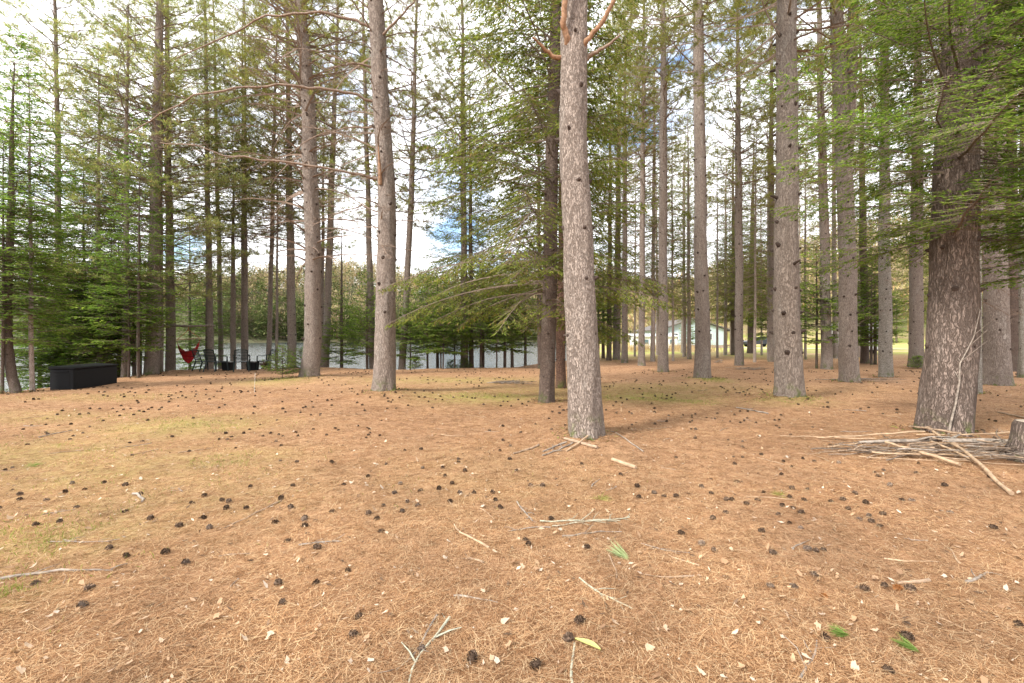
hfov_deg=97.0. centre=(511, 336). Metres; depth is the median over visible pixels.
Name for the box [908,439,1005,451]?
stick
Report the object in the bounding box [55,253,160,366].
young fir
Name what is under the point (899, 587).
leaf
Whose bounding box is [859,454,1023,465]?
stick
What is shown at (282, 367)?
fir sapling
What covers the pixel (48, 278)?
fir tree
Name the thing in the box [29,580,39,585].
pine cone
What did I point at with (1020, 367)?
pine tree
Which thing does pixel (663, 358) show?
pine tree
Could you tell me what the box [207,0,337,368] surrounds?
pine tree
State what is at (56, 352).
young fir
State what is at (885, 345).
pine tree
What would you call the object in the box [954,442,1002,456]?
stick
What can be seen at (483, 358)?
spruce tree
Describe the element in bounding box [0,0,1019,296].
sky
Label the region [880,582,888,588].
pine cone
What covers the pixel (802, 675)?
stick
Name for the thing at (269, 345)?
pine tree
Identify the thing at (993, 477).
stick
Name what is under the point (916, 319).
pine tree
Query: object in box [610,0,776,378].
pine tree
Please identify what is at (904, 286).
spruce tree
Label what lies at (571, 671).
stick
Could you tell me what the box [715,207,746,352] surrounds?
spruce tree
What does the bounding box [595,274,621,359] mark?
young fir
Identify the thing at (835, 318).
pine tree
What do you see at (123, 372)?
pine tree
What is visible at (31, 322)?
fir tree
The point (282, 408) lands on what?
pine cones
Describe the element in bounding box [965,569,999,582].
stick
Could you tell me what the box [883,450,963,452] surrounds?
stick
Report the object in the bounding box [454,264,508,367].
young fir
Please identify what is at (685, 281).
spruce tree
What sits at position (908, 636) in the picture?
pine cone
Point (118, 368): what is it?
fir tree
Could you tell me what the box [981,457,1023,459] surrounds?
stick
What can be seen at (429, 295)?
spruce tree
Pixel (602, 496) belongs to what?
grass tuft
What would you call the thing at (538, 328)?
pine tree
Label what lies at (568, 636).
pine cone
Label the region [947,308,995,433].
bare sapling
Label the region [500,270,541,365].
young fir
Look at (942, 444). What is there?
stick
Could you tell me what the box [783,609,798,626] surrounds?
twig
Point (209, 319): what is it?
pine tree
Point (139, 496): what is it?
stick
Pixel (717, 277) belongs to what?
spruce tree
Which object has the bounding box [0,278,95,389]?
young fir
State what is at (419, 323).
young fir
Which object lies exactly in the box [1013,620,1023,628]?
pine cone
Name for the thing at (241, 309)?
pine tree
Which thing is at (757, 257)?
spruce tree
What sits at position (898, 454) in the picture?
stick
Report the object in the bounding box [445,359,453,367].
fir sapling
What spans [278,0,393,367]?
pine tree
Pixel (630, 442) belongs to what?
stick
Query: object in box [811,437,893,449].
stick
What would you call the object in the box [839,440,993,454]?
stick
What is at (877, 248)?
spruce tree
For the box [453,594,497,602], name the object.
twig
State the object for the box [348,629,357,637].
pine cone
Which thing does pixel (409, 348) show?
young fir
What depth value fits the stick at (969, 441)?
5.49 m
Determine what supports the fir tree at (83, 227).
on the ground at (612, 370)
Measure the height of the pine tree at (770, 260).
21.837 m
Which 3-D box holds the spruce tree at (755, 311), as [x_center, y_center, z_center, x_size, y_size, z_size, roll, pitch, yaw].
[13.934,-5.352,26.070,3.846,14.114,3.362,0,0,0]
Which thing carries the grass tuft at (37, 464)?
on the ground at (612, 370)
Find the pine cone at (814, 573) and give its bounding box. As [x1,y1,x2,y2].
[809,571,818,577]
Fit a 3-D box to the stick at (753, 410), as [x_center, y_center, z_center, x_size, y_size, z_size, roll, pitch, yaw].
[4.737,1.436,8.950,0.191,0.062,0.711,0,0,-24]
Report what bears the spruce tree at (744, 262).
on the ground at (612, 370)
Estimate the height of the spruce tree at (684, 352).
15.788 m
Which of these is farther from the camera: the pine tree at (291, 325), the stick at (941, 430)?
the pine tree at (291, 325)
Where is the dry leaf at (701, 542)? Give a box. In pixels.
[698,539,705,545]
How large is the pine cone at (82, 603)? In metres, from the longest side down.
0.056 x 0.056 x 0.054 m
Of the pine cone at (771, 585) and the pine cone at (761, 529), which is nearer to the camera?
the pine cone at (771, 585)
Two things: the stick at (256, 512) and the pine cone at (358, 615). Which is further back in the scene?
the stick at (256, 512)
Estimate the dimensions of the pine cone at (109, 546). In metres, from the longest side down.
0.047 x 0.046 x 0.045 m
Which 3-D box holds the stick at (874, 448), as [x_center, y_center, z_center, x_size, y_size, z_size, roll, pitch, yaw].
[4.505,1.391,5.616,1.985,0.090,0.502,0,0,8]
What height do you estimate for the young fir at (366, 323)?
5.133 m
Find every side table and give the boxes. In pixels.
[221,361,234,370]
[246,361,258,369]
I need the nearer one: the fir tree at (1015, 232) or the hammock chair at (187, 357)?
the fir tree at (1015, 232)
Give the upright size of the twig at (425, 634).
0.048 m
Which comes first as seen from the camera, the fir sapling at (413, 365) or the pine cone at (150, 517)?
the pine cone at (150, 517)
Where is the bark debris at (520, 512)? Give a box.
[0,368,1022,634]
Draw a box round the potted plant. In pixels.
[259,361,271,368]
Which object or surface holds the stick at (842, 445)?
on the ground at (612, 370)
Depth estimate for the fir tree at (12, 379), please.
11.93 m
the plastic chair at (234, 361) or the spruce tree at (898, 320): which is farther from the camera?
the spruce tree at (898, 320)
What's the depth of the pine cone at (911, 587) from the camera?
2.58 m
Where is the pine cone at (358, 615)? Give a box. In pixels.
[353,612,361,619]
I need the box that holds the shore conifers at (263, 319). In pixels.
[178,272,565,339]
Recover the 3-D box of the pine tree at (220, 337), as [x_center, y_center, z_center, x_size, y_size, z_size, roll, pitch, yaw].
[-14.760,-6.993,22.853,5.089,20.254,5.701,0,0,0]
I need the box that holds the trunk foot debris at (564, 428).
[0,369,1023,449]
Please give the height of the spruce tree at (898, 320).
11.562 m
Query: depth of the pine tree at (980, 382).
11.53 m
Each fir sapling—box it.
[261,345,298,377]
[277,348,324,376]
[406,355,422,368]
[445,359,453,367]
[456,358,471,367]
[905,355,923,367]
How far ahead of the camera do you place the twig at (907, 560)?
2.92 m
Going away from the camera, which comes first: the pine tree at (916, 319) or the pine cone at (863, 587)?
the pine cone at (863, 587)
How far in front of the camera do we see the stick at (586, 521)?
3.58 m
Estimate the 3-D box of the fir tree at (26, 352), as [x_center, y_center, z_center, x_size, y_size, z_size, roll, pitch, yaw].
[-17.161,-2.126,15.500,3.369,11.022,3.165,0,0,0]
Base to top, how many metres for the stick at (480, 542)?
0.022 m
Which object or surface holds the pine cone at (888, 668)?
on the fallen needles
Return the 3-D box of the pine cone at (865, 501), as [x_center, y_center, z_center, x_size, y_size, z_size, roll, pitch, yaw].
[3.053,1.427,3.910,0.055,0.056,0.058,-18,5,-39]
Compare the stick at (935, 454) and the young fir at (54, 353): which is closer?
the stick at (935, 454)
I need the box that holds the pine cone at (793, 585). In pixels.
[789,583,798,589]
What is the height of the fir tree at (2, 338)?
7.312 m
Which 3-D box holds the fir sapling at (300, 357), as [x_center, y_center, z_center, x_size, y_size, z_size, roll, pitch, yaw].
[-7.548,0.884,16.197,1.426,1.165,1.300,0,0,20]
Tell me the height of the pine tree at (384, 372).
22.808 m
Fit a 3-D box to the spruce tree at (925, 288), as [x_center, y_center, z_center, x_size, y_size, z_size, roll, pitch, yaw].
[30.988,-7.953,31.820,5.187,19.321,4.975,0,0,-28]
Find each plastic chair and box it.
[191,349,214,371]
[203,349,228,371]
[232,349,250,371]
[256,349,277,369]
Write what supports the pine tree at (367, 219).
on the ground at (612, 370)
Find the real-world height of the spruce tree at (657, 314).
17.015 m
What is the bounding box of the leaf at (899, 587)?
[892,584,902,591]
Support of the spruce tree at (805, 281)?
on the ground at (612, 370)
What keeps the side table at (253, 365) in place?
on the ground at (612, 370)
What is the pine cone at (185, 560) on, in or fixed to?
on the ground at (612, 370)
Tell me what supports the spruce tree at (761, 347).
on the ground at (612, 370)
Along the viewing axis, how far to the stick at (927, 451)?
5.36 m
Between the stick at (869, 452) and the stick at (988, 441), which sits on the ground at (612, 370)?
the stick at (869, 452)
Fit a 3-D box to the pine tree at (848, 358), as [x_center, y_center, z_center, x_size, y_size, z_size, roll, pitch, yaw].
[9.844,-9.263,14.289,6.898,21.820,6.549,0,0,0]
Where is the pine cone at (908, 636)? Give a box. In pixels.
[899,630,914,641]
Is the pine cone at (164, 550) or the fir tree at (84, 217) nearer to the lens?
the pine cone at (164, 550)
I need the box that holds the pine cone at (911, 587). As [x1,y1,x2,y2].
[904,583,916,592]
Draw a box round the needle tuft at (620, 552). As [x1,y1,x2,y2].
[607,539,630,559]
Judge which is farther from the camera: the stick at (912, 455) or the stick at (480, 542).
the stick at (912, 455)
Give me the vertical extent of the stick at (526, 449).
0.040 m
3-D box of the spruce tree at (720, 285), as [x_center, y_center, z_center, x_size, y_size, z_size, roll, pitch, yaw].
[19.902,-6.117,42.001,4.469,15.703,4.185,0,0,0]
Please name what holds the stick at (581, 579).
on the ground at (612, 370)
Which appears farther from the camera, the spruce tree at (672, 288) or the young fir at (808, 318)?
the spruce tree at (672, 288)
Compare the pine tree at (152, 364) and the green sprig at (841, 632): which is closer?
the green sprig at (841, 632)
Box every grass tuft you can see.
[21,462,43,468]
[590,488,609,501]
[769,490,787,497]
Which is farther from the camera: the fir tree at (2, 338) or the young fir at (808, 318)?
the young fir at (808, 318)
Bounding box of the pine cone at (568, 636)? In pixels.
[562,631,573,643]
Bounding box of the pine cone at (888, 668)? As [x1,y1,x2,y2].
[881,664,895,675]
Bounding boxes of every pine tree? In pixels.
[0,0,174,365]
[4,0,200,377]
[14,0,267,374]
[62,0,269,370]
[67,0,228,371]
[68,89,181,375]
[119,0,466,391]
[136,0,278,368]
[169,1,280,368]
[170,0,286,368]
[175,0,301,368]
[179,0,302,368]
[189,0,403,376]
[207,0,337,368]
[209,0,328,365]
[210,0,355,367]
[255,21,365,366]
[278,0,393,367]
[316,0,431,368]
[346,0,480,369]
[394,0,520,367]
[425,27,508,367]
[483,3,559,368]
[532,0,620,439]
[587,0,715,365]
[587,5,685,362]
[591,10,658,359]
[602,0,737,371]
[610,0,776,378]
[612,35,692,361]
[646,111,723,352]
[656,0,915,397]
[675,0,812,365]
[707,9,833,361]
[729,0,934,382]
[741,0,921,369]
[774,142,836,350]
[799,0,940,377]
[799,30,877,358]
[809,56,909,363]
[851,0,1023,393]
[853,6,938,367]
[871,0,1023,385]
[891,43,938,235]
[922,1,1023,377]
[934,6,1020,371]
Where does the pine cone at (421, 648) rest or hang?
on the ground at (612, 370)
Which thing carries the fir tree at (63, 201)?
on the ground at (612, 370)
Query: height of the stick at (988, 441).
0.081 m
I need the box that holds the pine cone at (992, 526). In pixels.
[988,524,998,529]
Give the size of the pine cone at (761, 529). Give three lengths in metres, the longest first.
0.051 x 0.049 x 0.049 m
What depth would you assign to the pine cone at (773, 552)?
3.04 m
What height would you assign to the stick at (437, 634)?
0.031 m
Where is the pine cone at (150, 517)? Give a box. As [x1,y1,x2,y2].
[146,514,153,520]
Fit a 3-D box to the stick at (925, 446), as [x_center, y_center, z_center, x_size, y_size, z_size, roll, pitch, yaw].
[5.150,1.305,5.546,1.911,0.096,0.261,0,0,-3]
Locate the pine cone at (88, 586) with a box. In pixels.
[83,583,95,590]
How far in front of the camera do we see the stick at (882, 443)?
5.86 m
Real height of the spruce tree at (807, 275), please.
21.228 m
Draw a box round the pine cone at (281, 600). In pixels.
[278,598,285,605]
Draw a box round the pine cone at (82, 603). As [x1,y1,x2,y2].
[76,600,88,608]
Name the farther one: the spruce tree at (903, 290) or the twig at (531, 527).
the spruce tree at (903, 290)
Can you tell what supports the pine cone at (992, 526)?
on the ground at (612, 370)
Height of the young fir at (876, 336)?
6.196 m
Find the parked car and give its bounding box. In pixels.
[743,337,766,346]
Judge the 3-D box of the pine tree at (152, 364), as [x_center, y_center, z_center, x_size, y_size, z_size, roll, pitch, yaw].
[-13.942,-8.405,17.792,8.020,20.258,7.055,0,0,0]
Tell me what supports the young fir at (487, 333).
on the ground at (612, 370)
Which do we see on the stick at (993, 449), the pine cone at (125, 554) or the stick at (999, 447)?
the stick at (999, 447)
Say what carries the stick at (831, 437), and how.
on the ground at (612, 370)
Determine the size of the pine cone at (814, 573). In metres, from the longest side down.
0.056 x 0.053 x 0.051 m
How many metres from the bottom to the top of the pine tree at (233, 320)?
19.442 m
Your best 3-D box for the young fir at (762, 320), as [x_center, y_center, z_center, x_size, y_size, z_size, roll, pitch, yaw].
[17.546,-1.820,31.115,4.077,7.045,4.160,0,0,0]
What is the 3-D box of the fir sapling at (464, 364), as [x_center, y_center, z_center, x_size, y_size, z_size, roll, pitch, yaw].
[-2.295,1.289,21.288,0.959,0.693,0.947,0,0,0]
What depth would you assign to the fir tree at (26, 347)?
17.20 m
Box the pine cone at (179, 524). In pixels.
[175,521,182,527]
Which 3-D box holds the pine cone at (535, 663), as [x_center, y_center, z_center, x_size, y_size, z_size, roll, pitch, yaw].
[0.103,1.437,1.986,0.054,0.056,0.054,-12,-14,-37]
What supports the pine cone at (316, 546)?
on the ground at (612, 370)
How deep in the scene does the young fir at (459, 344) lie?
20.68 m
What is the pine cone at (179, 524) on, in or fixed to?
on the ground at (612, 370)
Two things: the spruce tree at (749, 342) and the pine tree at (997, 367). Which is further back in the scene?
the spruce tree at (749, 342)
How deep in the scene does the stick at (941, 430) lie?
6.31 m
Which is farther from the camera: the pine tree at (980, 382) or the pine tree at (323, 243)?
the pine tree at (323, 243)
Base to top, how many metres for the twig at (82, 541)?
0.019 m
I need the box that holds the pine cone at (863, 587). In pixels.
[859,584,869,591]
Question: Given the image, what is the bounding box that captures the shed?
[628,334,678,347]
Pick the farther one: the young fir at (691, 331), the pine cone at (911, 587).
the young fir at (691, 331)
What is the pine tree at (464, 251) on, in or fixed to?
on the ground at (612, 370)
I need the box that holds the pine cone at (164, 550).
[160,548,170,554]
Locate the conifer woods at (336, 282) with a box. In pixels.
[0,248,605,339]
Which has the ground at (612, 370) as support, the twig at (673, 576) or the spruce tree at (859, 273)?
the spruce tree at (859, 273)
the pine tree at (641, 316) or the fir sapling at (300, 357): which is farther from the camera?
the pine tree at (641, 316)
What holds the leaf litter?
on the ground at (612, 370)
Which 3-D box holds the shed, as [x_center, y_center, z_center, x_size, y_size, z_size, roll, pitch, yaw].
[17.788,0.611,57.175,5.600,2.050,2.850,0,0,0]
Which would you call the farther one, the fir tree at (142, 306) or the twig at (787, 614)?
the fir tree at (142, 306)
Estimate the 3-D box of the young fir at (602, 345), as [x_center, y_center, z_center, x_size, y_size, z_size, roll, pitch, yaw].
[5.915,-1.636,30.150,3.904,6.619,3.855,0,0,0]
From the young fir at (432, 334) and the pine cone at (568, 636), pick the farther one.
the young fir at (432, 334)
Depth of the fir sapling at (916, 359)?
20.55 m
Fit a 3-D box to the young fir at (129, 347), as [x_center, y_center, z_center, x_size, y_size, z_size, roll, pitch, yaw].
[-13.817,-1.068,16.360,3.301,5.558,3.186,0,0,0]
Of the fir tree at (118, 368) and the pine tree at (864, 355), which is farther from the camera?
the pine tree at (864, 355)
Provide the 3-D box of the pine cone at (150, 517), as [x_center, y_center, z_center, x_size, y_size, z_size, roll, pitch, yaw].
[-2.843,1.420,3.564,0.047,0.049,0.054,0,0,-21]
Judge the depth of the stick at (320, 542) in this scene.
3.17 m
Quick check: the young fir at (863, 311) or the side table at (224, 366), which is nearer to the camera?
the side table at (224, 366)
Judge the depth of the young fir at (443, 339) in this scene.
20.23 m
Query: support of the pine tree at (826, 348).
on the ground at (612, 370)
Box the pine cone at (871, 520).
[867,518,875,522]
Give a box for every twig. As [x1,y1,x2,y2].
[50,538,116,542]
[219,553,251,555]
[378,614,437,672]
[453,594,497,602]
[509,526,550,530]
[562,525,621,536]
[608,553,616,577]
[641,543,689,553]
[643,574,693,577]
[668,554,698,565]
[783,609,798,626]
[884,557,939,561]
[940,542,959,563]
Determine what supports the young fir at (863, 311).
on the ground at (612, 370)
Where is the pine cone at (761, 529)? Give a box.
[758,527,764,532]
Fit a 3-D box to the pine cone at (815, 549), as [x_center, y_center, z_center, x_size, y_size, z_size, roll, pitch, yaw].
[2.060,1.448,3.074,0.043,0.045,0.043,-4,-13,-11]
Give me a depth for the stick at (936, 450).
5.29 m
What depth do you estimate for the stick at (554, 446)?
5.89 m
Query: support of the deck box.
on the ground at (612, 370)
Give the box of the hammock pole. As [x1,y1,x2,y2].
[164,324,214,326]
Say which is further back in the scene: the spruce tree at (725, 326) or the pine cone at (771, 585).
the spruce tree at (725, 326)
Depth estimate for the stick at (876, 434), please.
6.26 m
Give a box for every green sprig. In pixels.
[825,622,849,639]
[889,634,918,651]
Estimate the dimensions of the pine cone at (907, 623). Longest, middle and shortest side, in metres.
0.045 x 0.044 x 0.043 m
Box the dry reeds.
[605,342,727,351]
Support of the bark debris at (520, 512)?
on the ground at (612, 370)
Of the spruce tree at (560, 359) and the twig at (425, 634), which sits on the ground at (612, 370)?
the spruce tree at (560, 359)
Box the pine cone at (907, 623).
[901,620,912,627]
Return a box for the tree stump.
[999,419,1023,462]
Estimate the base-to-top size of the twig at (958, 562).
0.024 m
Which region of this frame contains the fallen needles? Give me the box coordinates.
[0,384,1023,682]
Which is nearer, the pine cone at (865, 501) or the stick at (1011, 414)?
the pine cone at (865, 501)
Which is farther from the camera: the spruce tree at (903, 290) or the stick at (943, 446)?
the spruce tree at (903, 290)
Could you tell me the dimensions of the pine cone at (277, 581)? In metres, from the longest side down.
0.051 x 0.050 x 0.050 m
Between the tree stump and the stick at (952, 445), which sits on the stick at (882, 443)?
the stick at (952, 445)
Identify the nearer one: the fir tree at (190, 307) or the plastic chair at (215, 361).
the plastic chair at (215, 361)
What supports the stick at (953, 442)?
on the stick
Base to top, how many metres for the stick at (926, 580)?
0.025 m
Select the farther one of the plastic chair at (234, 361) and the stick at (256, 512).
the plastic chair at (234, 361)
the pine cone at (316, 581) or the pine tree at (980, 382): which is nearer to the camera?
the pine cone at (316, 581)
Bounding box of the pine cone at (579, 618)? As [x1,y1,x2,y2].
[574,614,585,624]
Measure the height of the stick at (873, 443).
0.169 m
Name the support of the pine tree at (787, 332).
on the ground at (612, 370)
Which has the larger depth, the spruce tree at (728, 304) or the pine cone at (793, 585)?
the spruce tree at (728, 304)
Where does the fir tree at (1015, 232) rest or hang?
on the ground at (612, 370)
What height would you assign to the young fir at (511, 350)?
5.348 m
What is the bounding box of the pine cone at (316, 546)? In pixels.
[313,543,321,549]
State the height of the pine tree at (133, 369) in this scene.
11.561 m
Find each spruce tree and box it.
[377,0,682,402]
[410,151,460,367]
[450,129,510,367]
[484,0,648,387]
[490,155,536,366]
[592,78,645,360]
[604,209,638,352]
[612,145,657,356]
[633,164,680,354]
[646,124,694,360]
[656,155,716,356]
[667,115,725,358]
[674,202,694,324]
[690,127,746,357]
[708,123,765,354]
[708,166,752,354]
[709,197,744,324]
[715,175,765,321]
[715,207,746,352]
[723,119,773,361]
[723,135,766,353]
[728,128,806,358]
[743,169,766,354]
[743,203,766,319]
[798,146,834,359]
[801,237,815,309]
[831,149,892,356]
[856,205,877,318]
[890,121,931,327]
[892,285,907,342]
[898,249,928,324]
[901,150,982,326]
[906,187,982,318]
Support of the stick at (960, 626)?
on the ground at (612, 370)
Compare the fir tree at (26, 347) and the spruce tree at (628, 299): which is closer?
the fir tree at (26, 347)
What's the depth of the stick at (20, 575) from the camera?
2.78 m
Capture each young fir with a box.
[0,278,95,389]
[15,274,119,383]
[25,269,131,380]
[43,253,146,367]
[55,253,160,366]
[67,229,186,376]
[331,271,375,368]
[396,290,430,368]
[399,266,455,368]
[413,280,463,367]
[419,286,469,368]
[434,294,477,367]
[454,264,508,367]
[472,277,521,367]
[484,269,535,367]
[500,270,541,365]
[594,263,630,358]
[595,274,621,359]
[679,319,694,349]
[744,260,767,340]
[799,237,869,368]
[833,254,908,364]
[835,259,907,364]
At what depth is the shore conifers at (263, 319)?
191.47 m
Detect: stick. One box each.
[0,563,126,579]
[132,492,144,501]
[224,500,280,527]
[298,535,342,545]
[401,613,461,682]
[454,524,489,548]
[513,444,539,453]
[516,501,533,520]
[540,508,629,523]
[542,441,566,451]
[542,442,572,455]
[552,513,619,526]
[566,435,587,451]
[570,642,574,682]
[579,577,632,611]
[611,431,642,451]
[736,407,768,413]
[780,435,874,438]
[782,634,845,679]
[804,444,945,454]
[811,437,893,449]
[817,431,925,437]
[818,439,869,451]
[819,447,968,459]
[827,442,857,446]
[829,450,907,455]
[838,441,912,450]
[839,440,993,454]
[847,449,894,451]
[848,431,904,449]
[855,437,922,444]
[858,434,1007,443]
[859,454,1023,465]
[866,440,1009,449]
[867,442,1002,449]
[872,445,1014,457]
[876,447,996,458]
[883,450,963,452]
[885,441,960,465]
[886,451,960,460]
[897,444,1004,453]
[897,578,930,583]
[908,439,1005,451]
[909,425,960,433]
[909,445,1023,459]
[916,428,1009,435]
[928,435,980,448]
[930,440,975,462]
[932,430,1013,494]
[932,437,980,450]
[938,616,982,637]
[942,440,1007,445]
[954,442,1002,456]
[960,449,1023,456]
[960,450,1017,457]
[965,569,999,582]
[966,427,1014,444]
[970,439,1017,453]
[977,439,1005,443]
[981,446,1016,448]
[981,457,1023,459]
[985,445,1023,456]
[997,411,1023,417]
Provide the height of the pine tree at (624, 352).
20.877 m
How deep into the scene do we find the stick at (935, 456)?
5.17 m
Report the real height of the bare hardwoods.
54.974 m
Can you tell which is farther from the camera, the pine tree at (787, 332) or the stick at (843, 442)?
the pine tree at (787, 332)
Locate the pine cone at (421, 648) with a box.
[417,643,424,653]
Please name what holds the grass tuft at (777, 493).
on the ground at (612, 370)
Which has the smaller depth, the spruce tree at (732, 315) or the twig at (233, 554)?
the twig at (233, 554)
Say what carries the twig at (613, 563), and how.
on the ground at (612, 370)
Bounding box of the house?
[636,318,729,347]
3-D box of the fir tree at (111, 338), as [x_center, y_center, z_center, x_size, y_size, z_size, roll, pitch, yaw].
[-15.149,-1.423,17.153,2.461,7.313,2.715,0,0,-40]
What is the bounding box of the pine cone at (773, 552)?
[769,549,777,554]
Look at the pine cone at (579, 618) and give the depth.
2.29 m
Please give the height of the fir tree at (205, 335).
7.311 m
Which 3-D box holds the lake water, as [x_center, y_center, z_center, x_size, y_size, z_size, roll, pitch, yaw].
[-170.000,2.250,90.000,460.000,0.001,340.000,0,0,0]
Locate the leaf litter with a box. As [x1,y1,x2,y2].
[0,370,1021,682]
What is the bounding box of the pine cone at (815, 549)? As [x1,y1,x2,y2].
[812,547,818,552]
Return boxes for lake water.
[0,342,566,391]
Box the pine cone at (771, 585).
[766,582,774,587]
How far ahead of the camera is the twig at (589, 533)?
3.36 m
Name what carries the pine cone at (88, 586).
on the ground at (612, 370)
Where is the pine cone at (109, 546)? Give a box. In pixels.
[105,544,113,549]
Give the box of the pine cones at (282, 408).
[6,369,1022,415]
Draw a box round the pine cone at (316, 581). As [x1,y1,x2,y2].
[312,578,320,585]
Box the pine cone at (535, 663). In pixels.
[529,657,540,669]
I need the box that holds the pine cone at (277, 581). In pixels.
[273,578,282,585]
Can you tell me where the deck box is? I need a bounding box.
[49,363,118,389]
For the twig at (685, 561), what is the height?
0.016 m
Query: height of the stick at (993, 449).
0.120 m
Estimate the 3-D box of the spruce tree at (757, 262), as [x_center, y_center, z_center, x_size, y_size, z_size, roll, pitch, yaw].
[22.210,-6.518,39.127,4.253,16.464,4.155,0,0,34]
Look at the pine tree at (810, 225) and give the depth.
46.02 m
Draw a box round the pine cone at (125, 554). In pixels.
[122,552,130,558]
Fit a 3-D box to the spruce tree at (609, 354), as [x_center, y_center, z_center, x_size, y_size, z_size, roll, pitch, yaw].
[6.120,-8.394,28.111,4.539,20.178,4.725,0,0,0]
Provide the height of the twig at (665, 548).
0.028 m
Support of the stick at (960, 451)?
on the stick at (993, 477)
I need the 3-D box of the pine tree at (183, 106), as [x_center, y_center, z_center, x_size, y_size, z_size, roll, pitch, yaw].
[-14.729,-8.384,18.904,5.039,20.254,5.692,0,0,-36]
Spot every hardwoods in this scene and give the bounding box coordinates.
[14,252,633,338]
[597,206,982,343]
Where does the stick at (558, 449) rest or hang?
on the ground at (612, 370)
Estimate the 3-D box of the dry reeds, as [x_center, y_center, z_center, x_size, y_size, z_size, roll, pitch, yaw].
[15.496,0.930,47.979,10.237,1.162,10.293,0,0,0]
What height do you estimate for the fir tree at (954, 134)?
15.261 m
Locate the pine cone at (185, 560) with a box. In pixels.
[181,558,190,565]
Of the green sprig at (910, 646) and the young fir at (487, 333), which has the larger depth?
the young fir at (487, 333)
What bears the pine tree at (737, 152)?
on the ground at (612, 370)
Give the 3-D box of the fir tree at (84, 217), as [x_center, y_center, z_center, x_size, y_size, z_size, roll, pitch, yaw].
[-15.845,-4.303,17.363,3.958,13.716,4.194,0,0,-31]
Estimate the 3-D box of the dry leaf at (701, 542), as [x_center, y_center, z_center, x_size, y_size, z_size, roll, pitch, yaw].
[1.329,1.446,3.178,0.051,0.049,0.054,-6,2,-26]
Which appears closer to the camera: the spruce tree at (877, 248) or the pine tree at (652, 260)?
the pine tree at (652, 260)
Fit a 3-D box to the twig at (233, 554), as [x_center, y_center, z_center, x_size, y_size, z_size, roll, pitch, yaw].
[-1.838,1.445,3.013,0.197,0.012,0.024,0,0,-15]
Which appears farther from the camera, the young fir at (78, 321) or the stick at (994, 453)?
the young fir at (78, 321)
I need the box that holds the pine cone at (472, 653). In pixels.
[467,649,477,664]
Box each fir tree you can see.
[0,25,86,392]
[0,34,99,391]
[0,116,77,378]
[0,123,67,393]
[0,169,76,389]
[0,172,89,370]
[14,164,118,375]
[18,123,146,363]
[23,43,155,362]
[64,202,148,363]
[68,106,190,377]
[94,176,146,377]
[115,209,176,373]
[145,199,228,369]
[177,249,229,369]
[321,231,365,367]
[743,0,1023,436]
[881,0,1023,290]
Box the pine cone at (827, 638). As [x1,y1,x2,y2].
[820,632,832,642]
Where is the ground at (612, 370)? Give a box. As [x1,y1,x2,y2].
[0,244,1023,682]
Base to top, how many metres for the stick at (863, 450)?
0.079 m
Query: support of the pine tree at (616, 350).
on the ground at (612, 370)
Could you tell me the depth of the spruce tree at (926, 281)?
40.20 m
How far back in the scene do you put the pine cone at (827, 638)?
2.16 m
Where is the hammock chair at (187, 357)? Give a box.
[177,327,200,363]
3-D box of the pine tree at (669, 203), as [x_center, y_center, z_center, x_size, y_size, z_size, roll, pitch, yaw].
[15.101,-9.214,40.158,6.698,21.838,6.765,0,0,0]
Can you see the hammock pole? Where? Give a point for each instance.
(175, 325)
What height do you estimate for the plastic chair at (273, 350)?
0.948 m
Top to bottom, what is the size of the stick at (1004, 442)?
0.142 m
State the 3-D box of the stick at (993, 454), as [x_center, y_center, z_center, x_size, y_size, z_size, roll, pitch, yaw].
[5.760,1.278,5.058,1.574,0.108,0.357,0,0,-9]
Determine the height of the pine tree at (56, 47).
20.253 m
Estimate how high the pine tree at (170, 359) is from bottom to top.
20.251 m
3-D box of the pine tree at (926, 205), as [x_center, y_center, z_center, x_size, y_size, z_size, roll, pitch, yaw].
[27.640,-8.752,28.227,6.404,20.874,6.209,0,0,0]
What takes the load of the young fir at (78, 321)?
on the ground at (612, 370)
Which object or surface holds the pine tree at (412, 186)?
on the ground at (612, 370)
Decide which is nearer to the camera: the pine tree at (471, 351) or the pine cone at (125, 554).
the pine cone at (125, 554)
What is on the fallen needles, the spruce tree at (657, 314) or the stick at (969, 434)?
the stick at (969, 434)
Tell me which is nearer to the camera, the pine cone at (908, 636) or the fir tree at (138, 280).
the pine cone at (908, 636)
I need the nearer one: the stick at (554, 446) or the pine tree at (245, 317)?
the stick at (554, 446)
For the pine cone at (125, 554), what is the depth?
2.97 m
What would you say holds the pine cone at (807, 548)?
on the ground at (612, 370)
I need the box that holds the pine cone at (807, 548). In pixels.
[802,545,811,551]
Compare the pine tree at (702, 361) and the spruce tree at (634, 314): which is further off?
the spruce tree at (634, 314)
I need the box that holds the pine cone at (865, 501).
[862,499,869,504]

